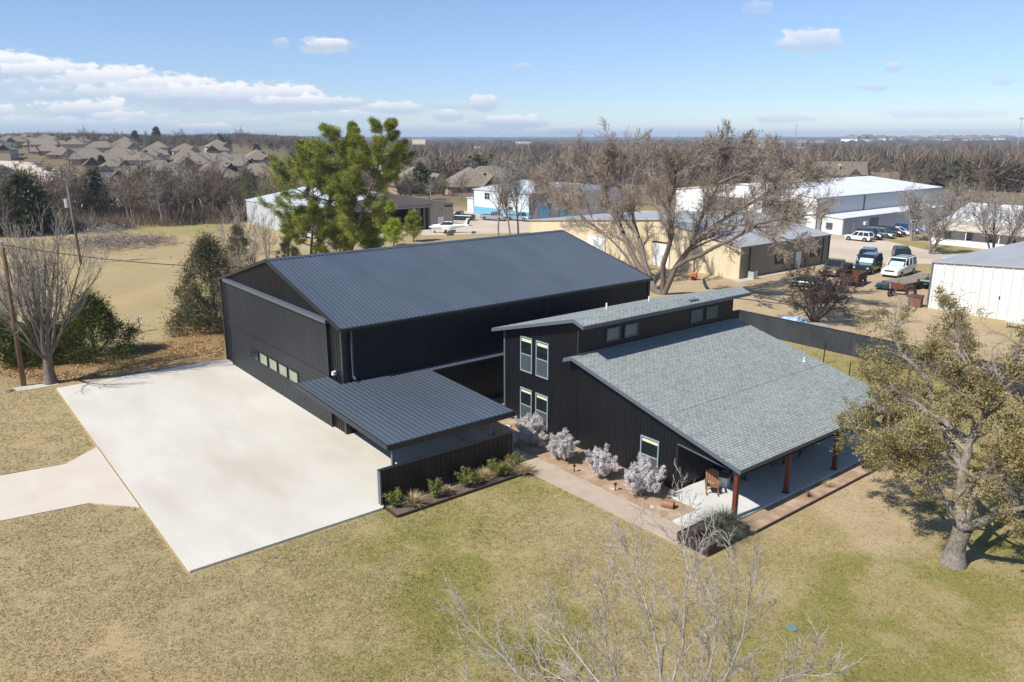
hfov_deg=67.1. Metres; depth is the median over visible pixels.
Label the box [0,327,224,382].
fallen leaves
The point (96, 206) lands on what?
bare tree
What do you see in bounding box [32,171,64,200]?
bare tree
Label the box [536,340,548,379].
window
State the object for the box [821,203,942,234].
office annex
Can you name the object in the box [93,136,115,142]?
house
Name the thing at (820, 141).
town house
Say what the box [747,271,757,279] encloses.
condenser unit
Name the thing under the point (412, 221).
young pine
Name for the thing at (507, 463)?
grass tuft
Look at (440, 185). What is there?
bare tree
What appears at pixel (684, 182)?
bare tree
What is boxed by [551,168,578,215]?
slender tree
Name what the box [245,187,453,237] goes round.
open hangar
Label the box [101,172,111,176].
garage door
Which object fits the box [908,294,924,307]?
rusty box
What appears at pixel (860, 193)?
white hangar
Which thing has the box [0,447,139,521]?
driveway
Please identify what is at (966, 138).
town house
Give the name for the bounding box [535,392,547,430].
window
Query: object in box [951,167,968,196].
bare tree
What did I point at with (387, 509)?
bed edging
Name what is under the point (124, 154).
house
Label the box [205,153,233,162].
house
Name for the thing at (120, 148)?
house
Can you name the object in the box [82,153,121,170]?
house
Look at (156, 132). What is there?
evergreen tree
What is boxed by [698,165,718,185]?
bare tree
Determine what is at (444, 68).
sky
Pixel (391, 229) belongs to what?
young pine
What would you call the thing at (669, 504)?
log round
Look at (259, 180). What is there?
bare tree
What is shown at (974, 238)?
ranch house
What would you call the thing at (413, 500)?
grass tuft
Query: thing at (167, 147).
house
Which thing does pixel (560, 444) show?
sage shrub
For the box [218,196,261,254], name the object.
brush tree
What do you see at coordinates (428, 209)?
door leaf
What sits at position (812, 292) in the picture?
bare tree
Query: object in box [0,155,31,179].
bare tree
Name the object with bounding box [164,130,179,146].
bare tree
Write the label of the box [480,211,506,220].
pickup truck
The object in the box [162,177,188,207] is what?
bare tree
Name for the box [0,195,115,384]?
bare tree
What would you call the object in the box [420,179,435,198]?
bare tree
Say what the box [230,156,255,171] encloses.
house
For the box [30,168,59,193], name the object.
bare tree
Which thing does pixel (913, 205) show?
bare tree
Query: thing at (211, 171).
bare tree
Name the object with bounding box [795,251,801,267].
door
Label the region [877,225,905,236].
parked suv
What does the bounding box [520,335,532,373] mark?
window
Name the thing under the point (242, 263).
brush tree
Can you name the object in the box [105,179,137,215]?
bare tree
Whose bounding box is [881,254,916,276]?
white suv
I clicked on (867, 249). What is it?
dark suv
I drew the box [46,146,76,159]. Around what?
house
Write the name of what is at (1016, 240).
door
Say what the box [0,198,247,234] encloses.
undergrowth
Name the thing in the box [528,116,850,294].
elm tree
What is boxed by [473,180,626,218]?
blue building
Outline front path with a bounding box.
[453,429,684,543]
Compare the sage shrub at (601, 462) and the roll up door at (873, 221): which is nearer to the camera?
the sage shrub at (601, 462)
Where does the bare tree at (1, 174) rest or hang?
on the ground at (128, 286)
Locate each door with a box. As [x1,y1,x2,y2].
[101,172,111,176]
[222,278,334,426]
[438,216,443,223]
[539,207,548,218]
[559,203,574,216]
[587,235,604,251]
[653,242,669,267]
[708,196,746,210]
[762,200,798,220]
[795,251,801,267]
[851,222,854,232]
[870,217,878,226]
[1011,236,1019,243]
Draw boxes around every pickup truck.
[453,211,475,219]
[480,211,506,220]
[508,211,532,221]
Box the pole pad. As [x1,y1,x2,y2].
[14,383,58,390]
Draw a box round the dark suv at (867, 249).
[855,247,877,263]
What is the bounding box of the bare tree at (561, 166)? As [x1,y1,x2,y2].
[545,151,570,179]
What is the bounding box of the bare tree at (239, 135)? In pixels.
[235,125,246,147]
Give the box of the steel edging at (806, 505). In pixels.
[751,438,933,535]
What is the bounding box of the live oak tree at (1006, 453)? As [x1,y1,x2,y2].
[829,283,1023,570]
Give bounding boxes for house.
[0,139,17,148]
[0,142,18,159]
[6,136,26,147]
[22,138,40,148]
[29,138,65,149]
[29,144,59,155]
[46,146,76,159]
[61,138,88,150]
[68,148,101,164]
[77,136,92,143]
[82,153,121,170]
[83,141,119,152]
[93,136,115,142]
[97,156,131,177]
[104,146,134,153]
[108,149,135,159]
[108,166,136,183]
[111,137,140,144]
[118,141,142,152]
[124,151,161,163]
[143,146,169,157]
[144,160,179,173]
[147,150,169,162]
[148,141,172,154]
[169,150,208,161]
[170,155,185,162]
[171,143,200,155]
[179,154,209,172]
[200,159,239,174]
[203,139,232,153]
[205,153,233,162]
[206,143,230,154]
[208,166,238,186]
[222,151,244,159]
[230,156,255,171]
[240,163,277,181]
[243,150,275,165]
[365,163,409,174]
[387,167,446,193]
[408,157,449,175]
[445,167,499,195]
[475,166,512,180]
[492,287,896,517]
[751,140,764,147]
[774,139,786,147]
[794,140,813,147]
[806,161,899,179]
[812,140,829,143]
[841,134,859,141]
[860,134,877,141]
[876,135,888,140]
[888,136,899,139]
[901,135,920,139]
[927,135,941,139]
[927,203,1023,248]
[936,135,961,140]
[958,135,971,140]
[965,135,981,139]
[981,135,992,139]
[993,135,1014,139]
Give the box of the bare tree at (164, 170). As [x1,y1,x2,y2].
[138,166,171,204]
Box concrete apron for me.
[57,359,466,572]
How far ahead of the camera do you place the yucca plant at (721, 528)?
34.46 m
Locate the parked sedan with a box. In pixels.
[895,226,913,235]
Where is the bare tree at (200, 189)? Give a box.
[191,163,214,209]
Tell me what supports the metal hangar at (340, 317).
on the ground at (128, 286)
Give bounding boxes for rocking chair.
[704,468,720,495]
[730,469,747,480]
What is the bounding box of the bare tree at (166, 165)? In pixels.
[156,156,178,176]
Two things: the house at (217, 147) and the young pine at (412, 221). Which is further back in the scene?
the house at (217, 147)
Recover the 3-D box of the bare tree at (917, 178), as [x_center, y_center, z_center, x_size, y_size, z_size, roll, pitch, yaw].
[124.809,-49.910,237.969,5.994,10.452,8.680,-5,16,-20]
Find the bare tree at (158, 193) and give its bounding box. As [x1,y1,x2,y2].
[141,171,176,225]
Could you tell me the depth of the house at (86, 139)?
513.29 m
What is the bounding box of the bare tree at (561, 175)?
[554,168,572,181]
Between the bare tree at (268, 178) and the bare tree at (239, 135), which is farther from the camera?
the bare tree at (239, 135)
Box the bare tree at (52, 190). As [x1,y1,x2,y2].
[38,168,65,212]
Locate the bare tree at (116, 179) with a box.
[95,160,138,217]
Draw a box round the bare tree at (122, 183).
[105,162,144,220]
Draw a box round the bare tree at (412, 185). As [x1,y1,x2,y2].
[401,169,422,195]
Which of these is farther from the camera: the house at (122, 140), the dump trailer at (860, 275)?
the house at (122, 140)
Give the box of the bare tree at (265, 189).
[250,184,276,197]
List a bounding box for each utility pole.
[0,241,26,385]
[64,185,81,263]
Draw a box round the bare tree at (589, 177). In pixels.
[578,166,597,184]
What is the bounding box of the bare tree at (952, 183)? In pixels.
[944,178,969,197]
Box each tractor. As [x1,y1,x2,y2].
[889,281,916,295]
[916,273,929,288]
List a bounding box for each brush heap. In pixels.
[33,229,180,257]
[96,230,190,249]
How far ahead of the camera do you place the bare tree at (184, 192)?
165.44 m
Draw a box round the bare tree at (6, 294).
[0,268,25,318]
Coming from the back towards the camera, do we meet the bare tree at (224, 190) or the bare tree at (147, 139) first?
the bare tree at (147, 139)
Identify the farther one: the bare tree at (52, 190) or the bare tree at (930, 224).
the bare tree at (52, 190)
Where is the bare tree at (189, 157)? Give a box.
[171,152,202,180]
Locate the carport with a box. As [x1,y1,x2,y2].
[295,350,514,464]
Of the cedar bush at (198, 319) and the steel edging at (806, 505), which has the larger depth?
the cedar bush at (198, 319)
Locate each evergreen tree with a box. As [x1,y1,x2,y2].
[0,169,61,234]
[0,184,58,232]
[79,168,114,213]
[95,154,105,170]
[129,165,154,194]
[130,130,141,142]
[149,125,160,142]
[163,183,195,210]
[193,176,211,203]
[215,133,224,142]
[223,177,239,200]
[252,144,261,150]
[362,169,383,191]
[409,162,434,194]
[744,156,764,182]
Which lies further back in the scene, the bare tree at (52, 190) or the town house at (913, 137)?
the town house at (913, 137)
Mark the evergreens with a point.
(484, 158)
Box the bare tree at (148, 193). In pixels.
[139,167,160,213]
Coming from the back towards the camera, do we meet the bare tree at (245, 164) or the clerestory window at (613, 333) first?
the bare tree at (245, 164)
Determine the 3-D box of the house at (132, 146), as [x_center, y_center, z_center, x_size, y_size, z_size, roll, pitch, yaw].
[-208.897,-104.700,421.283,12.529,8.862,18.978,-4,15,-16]
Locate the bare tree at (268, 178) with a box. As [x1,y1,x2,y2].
[251,153,283,195]
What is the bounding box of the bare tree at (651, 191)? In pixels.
[644,178,661,202]
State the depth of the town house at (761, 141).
1166.88 m
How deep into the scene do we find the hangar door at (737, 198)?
158.67 m
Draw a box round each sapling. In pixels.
[605,217,628,259]
[618,227,637,261]
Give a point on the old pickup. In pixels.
(838, 266)
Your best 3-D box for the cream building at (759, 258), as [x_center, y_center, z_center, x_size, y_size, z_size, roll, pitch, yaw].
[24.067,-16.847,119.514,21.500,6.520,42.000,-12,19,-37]
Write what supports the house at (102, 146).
on the ground at (128, 286)
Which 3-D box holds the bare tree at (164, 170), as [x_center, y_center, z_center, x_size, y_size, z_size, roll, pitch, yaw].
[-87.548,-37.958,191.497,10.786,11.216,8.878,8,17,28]
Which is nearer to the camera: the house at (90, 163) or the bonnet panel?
the bonnet panel
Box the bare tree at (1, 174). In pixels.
[0,167,22,210]
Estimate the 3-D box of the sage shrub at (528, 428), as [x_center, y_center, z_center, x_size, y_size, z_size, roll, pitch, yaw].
[1.120,5.090,45.188,1.841,2.096,2.889,-4,15,-14]
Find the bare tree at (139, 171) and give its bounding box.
[111,146,161,206]
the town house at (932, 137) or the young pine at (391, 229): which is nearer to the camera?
the young pine at (391, 229)
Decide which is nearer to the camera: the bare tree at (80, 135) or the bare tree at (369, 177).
the bare tree at (369, 177)
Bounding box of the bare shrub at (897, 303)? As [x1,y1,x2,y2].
[888,291,913,322]
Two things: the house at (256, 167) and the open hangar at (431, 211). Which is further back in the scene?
the house at (256, 167)
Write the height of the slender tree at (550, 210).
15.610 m
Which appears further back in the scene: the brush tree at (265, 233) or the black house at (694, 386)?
the brush tree at (265, 233)
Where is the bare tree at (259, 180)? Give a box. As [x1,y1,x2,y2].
[255,171,275,192]
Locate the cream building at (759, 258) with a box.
[529,210,831,278]
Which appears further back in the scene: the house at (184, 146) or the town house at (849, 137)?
the town house at (849, 137)
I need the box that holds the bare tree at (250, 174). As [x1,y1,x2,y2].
[233,167,258,193]
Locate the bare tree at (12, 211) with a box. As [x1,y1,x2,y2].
[0,184,20,237]
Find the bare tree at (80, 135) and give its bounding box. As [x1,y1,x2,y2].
[76,126,92,141]
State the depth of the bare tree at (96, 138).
502.91 m
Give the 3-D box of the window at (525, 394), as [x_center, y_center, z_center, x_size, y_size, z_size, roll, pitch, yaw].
[0.874,4.001,48.139,0.050,2.170,1.120,-12,19,-37]
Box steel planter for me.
[677,512,749,556]
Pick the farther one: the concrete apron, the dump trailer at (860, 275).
the dump trailer at (860, 275)
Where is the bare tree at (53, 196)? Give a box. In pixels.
[44,177,60,208]
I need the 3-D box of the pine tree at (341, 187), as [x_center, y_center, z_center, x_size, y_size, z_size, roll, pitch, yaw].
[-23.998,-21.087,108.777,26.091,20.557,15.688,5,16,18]
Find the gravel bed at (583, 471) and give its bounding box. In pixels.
[475,418,695,521]
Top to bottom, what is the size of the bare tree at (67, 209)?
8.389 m
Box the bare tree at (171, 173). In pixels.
[159,163,188,181]
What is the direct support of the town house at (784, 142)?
on the ground at (128, 286)
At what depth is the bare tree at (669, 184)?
229.14 m
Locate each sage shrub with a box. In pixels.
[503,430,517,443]
[513,412,546,446]
[546,428,578,460]
[584,444,619,477]
[622,451,665,494]
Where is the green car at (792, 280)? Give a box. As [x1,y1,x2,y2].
[787,275,829,286]
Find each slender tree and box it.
[483,147,526,235]
[492,173,520,234]
[503,157,533,233]
[521,155,547,218]
[529,148,563,217]
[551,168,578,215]
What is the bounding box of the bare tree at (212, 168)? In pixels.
[204,155,227,183]
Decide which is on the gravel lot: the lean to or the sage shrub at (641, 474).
the lean to
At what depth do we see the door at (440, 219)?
152.89 m
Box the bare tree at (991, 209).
[961,182,1023,248]
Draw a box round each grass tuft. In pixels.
[401,488,430,507]
[438,484,455,493]
[474,466,497,480]
[500,459,520,473]
[511,459,538,474]
[802,488,815,497]
[822,479,836,486]
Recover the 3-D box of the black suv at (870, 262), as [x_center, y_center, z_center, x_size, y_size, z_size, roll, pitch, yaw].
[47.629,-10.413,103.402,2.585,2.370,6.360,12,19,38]
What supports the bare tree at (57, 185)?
on the ground at (128, 286)
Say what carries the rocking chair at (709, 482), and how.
on the patio
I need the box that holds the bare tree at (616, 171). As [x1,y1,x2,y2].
[610,160,628,184]
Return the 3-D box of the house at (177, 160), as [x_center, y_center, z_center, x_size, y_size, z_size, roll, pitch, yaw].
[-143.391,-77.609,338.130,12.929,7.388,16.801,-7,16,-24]
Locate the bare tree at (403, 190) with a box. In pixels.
[389,173,415,195]
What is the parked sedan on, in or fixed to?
on the gravel lot
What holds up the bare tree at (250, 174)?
on the ground at (128, 286)
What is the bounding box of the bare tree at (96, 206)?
[79,183,110,217]
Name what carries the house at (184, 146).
on the ground at (128, 286)
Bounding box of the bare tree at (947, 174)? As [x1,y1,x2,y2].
[937,165,957,183]
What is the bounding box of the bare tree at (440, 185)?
[437,173,450,195]
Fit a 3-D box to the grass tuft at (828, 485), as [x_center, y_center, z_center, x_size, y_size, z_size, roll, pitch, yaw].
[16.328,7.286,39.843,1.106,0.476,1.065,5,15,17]
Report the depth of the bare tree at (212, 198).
160.30 m
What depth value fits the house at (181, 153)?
364.39 m
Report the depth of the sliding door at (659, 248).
107.65 m
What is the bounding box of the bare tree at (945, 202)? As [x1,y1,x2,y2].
[933,182,966,218]
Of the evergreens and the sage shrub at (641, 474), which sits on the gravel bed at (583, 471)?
the sage shrub at (641, 474)
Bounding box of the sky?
[0,0,1023,136]
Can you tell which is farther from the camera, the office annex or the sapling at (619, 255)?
the office annex
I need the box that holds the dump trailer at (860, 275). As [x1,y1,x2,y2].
[840,269,867,286]
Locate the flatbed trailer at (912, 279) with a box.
[882,273,930,288]
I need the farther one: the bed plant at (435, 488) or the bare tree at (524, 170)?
the bare tree at (524, 170)
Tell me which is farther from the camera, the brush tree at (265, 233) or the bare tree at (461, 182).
the bare tree at (461, 182)
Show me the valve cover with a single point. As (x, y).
(791, 628)
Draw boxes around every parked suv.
[843,231,874,241]
[856,228,885,239]
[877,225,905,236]
[894,222,921,233]
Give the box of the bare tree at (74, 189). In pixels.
[58,167,100,218]
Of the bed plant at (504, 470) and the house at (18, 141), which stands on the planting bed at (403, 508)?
the bed plant at (504, 470)
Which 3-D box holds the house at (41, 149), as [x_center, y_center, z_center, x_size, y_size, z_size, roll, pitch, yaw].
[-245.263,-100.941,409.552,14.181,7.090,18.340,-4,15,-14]
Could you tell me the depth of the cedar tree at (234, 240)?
92.63 m
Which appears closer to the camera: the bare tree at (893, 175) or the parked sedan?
the parked sedan
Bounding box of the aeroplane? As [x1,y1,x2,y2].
[429,218,469,233]
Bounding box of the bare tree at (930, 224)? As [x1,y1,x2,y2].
[912,184,978,253]
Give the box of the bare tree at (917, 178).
[907,163,935,183]
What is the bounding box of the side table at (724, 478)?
[718,472,730,487]
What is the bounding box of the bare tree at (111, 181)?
[95,169,117,211]
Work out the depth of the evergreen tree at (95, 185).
169.42 m
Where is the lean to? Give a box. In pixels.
[466,197,473,212]
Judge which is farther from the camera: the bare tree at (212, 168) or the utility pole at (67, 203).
the bare tree at (212, 168)
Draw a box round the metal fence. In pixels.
[732,310,1023,395]
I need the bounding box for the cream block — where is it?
[412,139,428,145]
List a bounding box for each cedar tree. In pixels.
[153,225,238,338]
[223,219,259,274]
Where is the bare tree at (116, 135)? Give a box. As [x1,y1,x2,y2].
[111,129,118,140]
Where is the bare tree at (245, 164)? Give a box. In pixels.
[237,155,254,182]
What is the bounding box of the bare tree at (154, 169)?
[147,159,167,211]
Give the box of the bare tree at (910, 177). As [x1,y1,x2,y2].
[899,169,914,181]
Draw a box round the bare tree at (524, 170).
[514,160,529,179]
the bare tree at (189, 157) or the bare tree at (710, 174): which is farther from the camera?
the bare tree at (710, 174)
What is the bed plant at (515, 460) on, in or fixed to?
on the planting bed at (403, 508)
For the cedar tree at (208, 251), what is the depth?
71.05 m
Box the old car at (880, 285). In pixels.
[874,282,901,289]
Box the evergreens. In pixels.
[5,135,1023,190]
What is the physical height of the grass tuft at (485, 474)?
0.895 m
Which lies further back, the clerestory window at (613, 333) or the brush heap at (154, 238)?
the brush heap at (154, 238)
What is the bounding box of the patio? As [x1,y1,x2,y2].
[668,431,889,527]
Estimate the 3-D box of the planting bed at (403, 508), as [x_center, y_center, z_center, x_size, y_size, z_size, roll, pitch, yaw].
[-2.571,7.658,39.642,8.200,0.140,1.100,-12,19,-37]
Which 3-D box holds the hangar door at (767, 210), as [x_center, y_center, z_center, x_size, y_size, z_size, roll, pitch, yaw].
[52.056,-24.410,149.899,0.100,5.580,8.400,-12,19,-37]
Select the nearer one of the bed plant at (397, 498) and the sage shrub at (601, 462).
the bed plant at (397, 498)
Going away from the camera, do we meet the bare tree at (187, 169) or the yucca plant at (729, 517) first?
the yucca plant at (729, 517)
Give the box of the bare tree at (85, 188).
[66,167,104,212]
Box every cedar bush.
[0,307,41,365]
[0,312,92,370]
[29,285,149,367]
[173,291,221,327]
[275,239,301,257]
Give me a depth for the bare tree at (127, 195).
156.62 m
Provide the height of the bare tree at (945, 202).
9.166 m
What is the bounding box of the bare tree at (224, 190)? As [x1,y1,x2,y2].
[197,172,235,212]
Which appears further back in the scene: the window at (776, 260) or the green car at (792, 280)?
the window at (776, 260)
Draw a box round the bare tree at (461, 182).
[452,171,470,200]
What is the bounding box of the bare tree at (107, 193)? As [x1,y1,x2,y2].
[98,174,122,212]
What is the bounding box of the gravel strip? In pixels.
[740,439,925,534]
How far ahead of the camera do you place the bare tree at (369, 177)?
246.89 m
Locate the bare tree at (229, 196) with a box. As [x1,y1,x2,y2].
[224,183,246,211]
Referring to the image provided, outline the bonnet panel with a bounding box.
[808,322,829,327]
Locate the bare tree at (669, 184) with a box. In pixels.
[663,166,686,196]
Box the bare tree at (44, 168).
[4,151,75,232]
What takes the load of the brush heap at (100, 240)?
on the ground at (128, 286)
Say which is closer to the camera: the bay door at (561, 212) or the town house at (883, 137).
the bay door at (561, 212)
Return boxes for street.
[0,161,118,208]
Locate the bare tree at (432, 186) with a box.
[421,175,439,198]
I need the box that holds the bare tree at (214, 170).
[191,152,236,189]
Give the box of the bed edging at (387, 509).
[385,471,529,517]
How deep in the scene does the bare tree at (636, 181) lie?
202.54 m
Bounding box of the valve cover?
[786,624,797,631]
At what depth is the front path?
39.10 m
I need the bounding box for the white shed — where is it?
[926,241,1023,322]
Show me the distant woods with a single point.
(585, 140)
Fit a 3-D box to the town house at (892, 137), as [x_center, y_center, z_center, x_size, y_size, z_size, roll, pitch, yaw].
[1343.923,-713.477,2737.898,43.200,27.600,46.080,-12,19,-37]
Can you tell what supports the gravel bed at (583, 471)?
on the ground at (128, 286)
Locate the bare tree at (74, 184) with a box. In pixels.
[51,158,90,213]
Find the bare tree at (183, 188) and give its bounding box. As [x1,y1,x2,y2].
[172,171,197,208]
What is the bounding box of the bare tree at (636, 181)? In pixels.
[625,172,639,196]
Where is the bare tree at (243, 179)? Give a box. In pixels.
[230,172,271,203]
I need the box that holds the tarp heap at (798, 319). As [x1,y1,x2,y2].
[780,316,808,322]
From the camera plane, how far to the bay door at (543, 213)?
169.16 m
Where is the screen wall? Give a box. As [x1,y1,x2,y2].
[377,430,513,505]
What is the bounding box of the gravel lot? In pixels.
[395,211,965,281]
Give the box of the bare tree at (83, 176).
[48,158,92,203]
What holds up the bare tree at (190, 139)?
on the ground at (128, 286)
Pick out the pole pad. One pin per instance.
(28, 387)
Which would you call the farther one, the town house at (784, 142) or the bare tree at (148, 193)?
the town house at (784, 142)
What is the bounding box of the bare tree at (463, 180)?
[457,170,467,189]
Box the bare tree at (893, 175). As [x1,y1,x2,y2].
[886,162,905,179]
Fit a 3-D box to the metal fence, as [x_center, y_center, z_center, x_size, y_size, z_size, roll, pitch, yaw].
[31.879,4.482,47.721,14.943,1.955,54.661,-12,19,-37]
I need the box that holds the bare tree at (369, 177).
[361,169,375,190]
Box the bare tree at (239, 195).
[221,182,256,212]
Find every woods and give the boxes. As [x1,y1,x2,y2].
[0,130,1023,192]
[4,133,1023,146]
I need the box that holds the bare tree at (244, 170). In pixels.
[229,168,272,197]
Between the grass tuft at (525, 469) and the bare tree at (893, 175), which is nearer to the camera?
the grass tuft at (525, 469)
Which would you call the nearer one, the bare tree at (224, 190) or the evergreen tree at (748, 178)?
the bare tree at (224, 190)
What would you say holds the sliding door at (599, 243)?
in the cream building at (759, 258)
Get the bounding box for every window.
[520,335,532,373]
[520,386,531,420]
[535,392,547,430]
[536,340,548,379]
[606,326,619,341]
[624,322,638,337]
[639,435,659,470]
[690,308,702,322]
[706,305,717,319]
[775,253,786,264]
[810,247,820,256]
[943,230,951,237]
[964,232,972,239]
[985,234,992,241]
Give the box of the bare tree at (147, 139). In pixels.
[142,131,158,145]
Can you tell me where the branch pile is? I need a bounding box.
[65,218,149,235]
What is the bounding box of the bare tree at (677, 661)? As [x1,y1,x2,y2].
[429,461,870,681]
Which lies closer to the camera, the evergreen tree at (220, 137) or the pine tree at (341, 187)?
the pine tree at (341, 187)
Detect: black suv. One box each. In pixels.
[853,252,882,274]
[891,245,911,256]
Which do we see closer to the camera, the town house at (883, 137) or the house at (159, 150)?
the house at (159, 150)
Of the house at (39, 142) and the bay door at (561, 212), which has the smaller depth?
the bay door at (561, 212)
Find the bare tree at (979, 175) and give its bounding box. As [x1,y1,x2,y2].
[971,159,991,196]
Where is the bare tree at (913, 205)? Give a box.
[889,181,928,240]
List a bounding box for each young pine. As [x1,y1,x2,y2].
[326,231,352,250]
[357,229,387,248]
[380,217,409,245]
[401,210,424,241]
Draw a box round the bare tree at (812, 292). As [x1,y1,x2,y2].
[775,253,865,321]
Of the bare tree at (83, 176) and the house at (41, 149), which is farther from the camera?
the house at (41, 149)
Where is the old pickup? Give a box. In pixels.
[820,258,852,276]
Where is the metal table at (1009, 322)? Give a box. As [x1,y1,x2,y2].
[1005,321,1023,327]
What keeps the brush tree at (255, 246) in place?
on the ground at (128, 286)
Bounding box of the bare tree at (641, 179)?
[634,158,651,192]
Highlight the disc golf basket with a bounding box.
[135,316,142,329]
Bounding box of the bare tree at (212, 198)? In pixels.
[198,173,230,220]
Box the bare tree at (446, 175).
[441,167,454,179]
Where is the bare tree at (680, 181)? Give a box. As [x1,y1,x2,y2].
[670,172,688,190]
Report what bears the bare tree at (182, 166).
on the ground at (128, 286)
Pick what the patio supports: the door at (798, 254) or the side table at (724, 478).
the side table at (724, 478)
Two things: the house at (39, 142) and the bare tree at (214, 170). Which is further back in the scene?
the house at (39, 142)
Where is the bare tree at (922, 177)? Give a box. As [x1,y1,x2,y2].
[918,172,927,183]
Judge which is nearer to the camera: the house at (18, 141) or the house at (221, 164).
the house at (221, 164)
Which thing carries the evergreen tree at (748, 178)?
on the ground at (128, 286)
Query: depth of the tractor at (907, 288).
87.72 m
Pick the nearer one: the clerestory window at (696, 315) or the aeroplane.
the clerestory window at (696, 315)
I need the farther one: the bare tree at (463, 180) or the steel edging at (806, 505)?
the bare tree at (463, 180)
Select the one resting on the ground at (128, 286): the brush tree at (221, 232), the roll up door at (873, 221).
the brush tree at (221, 232)
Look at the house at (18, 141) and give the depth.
504.25 m
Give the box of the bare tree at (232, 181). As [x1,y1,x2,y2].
[226,173,240,200]
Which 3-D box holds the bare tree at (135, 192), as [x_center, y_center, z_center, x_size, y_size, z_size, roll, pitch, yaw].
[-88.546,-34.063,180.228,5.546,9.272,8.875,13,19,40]
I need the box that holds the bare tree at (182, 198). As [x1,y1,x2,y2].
[143,164,207,223]
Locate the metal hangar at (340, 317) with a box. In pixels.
[216,230,653,434]
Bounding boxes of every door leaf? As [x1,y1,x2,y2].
[423,208,425,229]
[427,207,429,228]
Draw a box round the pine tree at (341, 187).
[254,116,418,253]
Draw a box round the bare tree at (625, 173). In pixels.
[615,155,633,185]
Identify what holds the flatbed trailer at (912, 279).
on the ground at (128, 286)
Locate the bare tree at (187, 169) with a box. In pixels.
[169,155,197,190]
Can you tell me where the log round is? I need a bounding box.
[661,499,674,508]
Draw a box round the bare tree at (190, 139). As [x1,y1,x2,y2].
[187,133,201,146]
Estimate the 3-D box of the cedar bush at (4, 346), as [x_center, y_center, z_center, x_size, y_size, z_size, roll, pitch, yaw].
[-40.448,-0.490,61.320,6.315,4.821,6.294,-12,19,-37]
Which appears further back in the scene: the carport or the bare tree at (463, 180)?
the bare tree at (463, 180)
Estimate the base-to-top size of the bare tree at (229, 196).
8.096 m
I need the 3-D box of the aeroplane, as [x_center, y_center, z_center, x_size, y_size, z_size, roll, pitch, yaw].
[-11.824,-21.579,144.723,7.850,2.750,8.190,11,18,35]
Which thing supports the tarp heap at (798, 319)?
on the ground at (128, 286)
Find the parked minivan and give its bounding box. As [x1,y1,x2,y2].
[866,226,896,238]
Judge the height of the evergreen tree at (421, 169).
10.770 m
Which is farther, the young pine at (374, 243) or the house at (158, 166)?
the house at (158, 166)
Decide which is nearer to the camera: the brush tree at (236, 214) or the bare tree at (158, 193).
the brush tree at (236, 214)
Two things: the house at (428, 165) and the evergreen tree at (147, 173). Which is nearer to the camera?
the evergreen tree at (147, 173)
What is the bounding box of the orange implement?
[682,269,699,279]
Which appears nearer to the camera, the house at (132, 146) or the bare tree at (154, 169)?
the bare tree at (154, 169)
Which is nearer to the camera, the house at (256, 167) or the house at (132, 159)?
the house at (256, 167)
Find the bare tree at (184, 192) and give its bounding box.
[166,166,190,210]
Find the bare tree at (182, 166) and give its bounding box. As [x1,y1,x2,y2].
[168,156,204,211]
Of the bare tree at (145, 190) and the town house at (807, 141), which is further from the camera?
the town house at (807, 141)
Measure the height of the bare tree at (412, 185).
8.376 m
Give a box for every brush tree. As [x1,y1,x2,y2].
[215,210,243,266]
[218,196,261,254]
[224,244,256,271]
[237,218,266,264]
[249,213,281,257]
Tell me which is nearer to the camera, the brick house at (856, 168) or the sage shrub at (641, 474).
the sage shrub at (641, 474)
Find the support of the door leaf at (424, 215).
in the open hangar at (431, 211)
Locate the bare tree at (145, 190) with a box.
[121,168,167,215]
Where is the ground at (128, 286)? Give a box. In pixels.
[0,142,1023,681]
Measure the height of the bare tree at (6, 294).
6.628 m
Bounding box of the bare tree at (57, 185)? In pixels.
[36,168,78,205]
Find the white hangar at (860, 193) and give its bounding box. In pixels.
[674,176,942,230]
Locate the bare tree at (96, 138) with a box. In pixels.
[89,130,100,140]
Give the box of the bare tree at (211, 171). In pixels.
[205,160,225,208]
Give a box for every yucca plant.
[670,522,719,548]
[676,510,753,552]
[679,501,761,542]
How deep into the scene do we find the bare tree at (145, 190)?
163.66 m
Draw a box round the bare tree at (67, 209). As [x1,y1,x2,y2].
[49,186,80,212]
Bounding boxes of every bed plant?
[382,487,402,507]
[426,477,442,497]
[454,465,473,486]
[470,472,481,484]
[487,457,505,476]
[499,461,510,476]
[504,451,526,469]
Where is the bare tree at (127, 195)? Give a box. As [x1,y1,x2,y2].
[114,168,145,222]
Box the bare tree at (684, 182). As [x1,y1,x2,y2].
[670,174,694,187]
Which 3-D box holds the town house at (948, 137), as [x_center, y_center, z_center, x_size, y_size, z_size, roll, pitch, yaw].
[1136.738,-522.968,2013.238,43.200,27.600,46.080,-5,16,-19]
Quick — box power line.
[4,245,242,267]
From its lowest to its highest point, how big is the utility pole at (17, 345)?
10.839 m
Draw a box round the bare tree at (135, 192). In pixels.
[117,174,146,211]
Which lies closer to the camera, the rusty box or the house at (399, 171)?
the rusty box
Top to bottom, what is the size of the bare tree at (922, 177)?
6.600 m
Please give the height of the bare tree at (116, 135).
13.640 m
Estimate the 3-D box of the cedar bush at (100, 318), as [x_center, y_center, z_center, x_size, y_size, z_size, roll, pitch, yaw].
[-34.304,-1.591,63.117,9.262,6.276,9.320,-12,19,-37]
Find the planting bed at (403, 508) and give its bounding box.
[389,467,520,514]

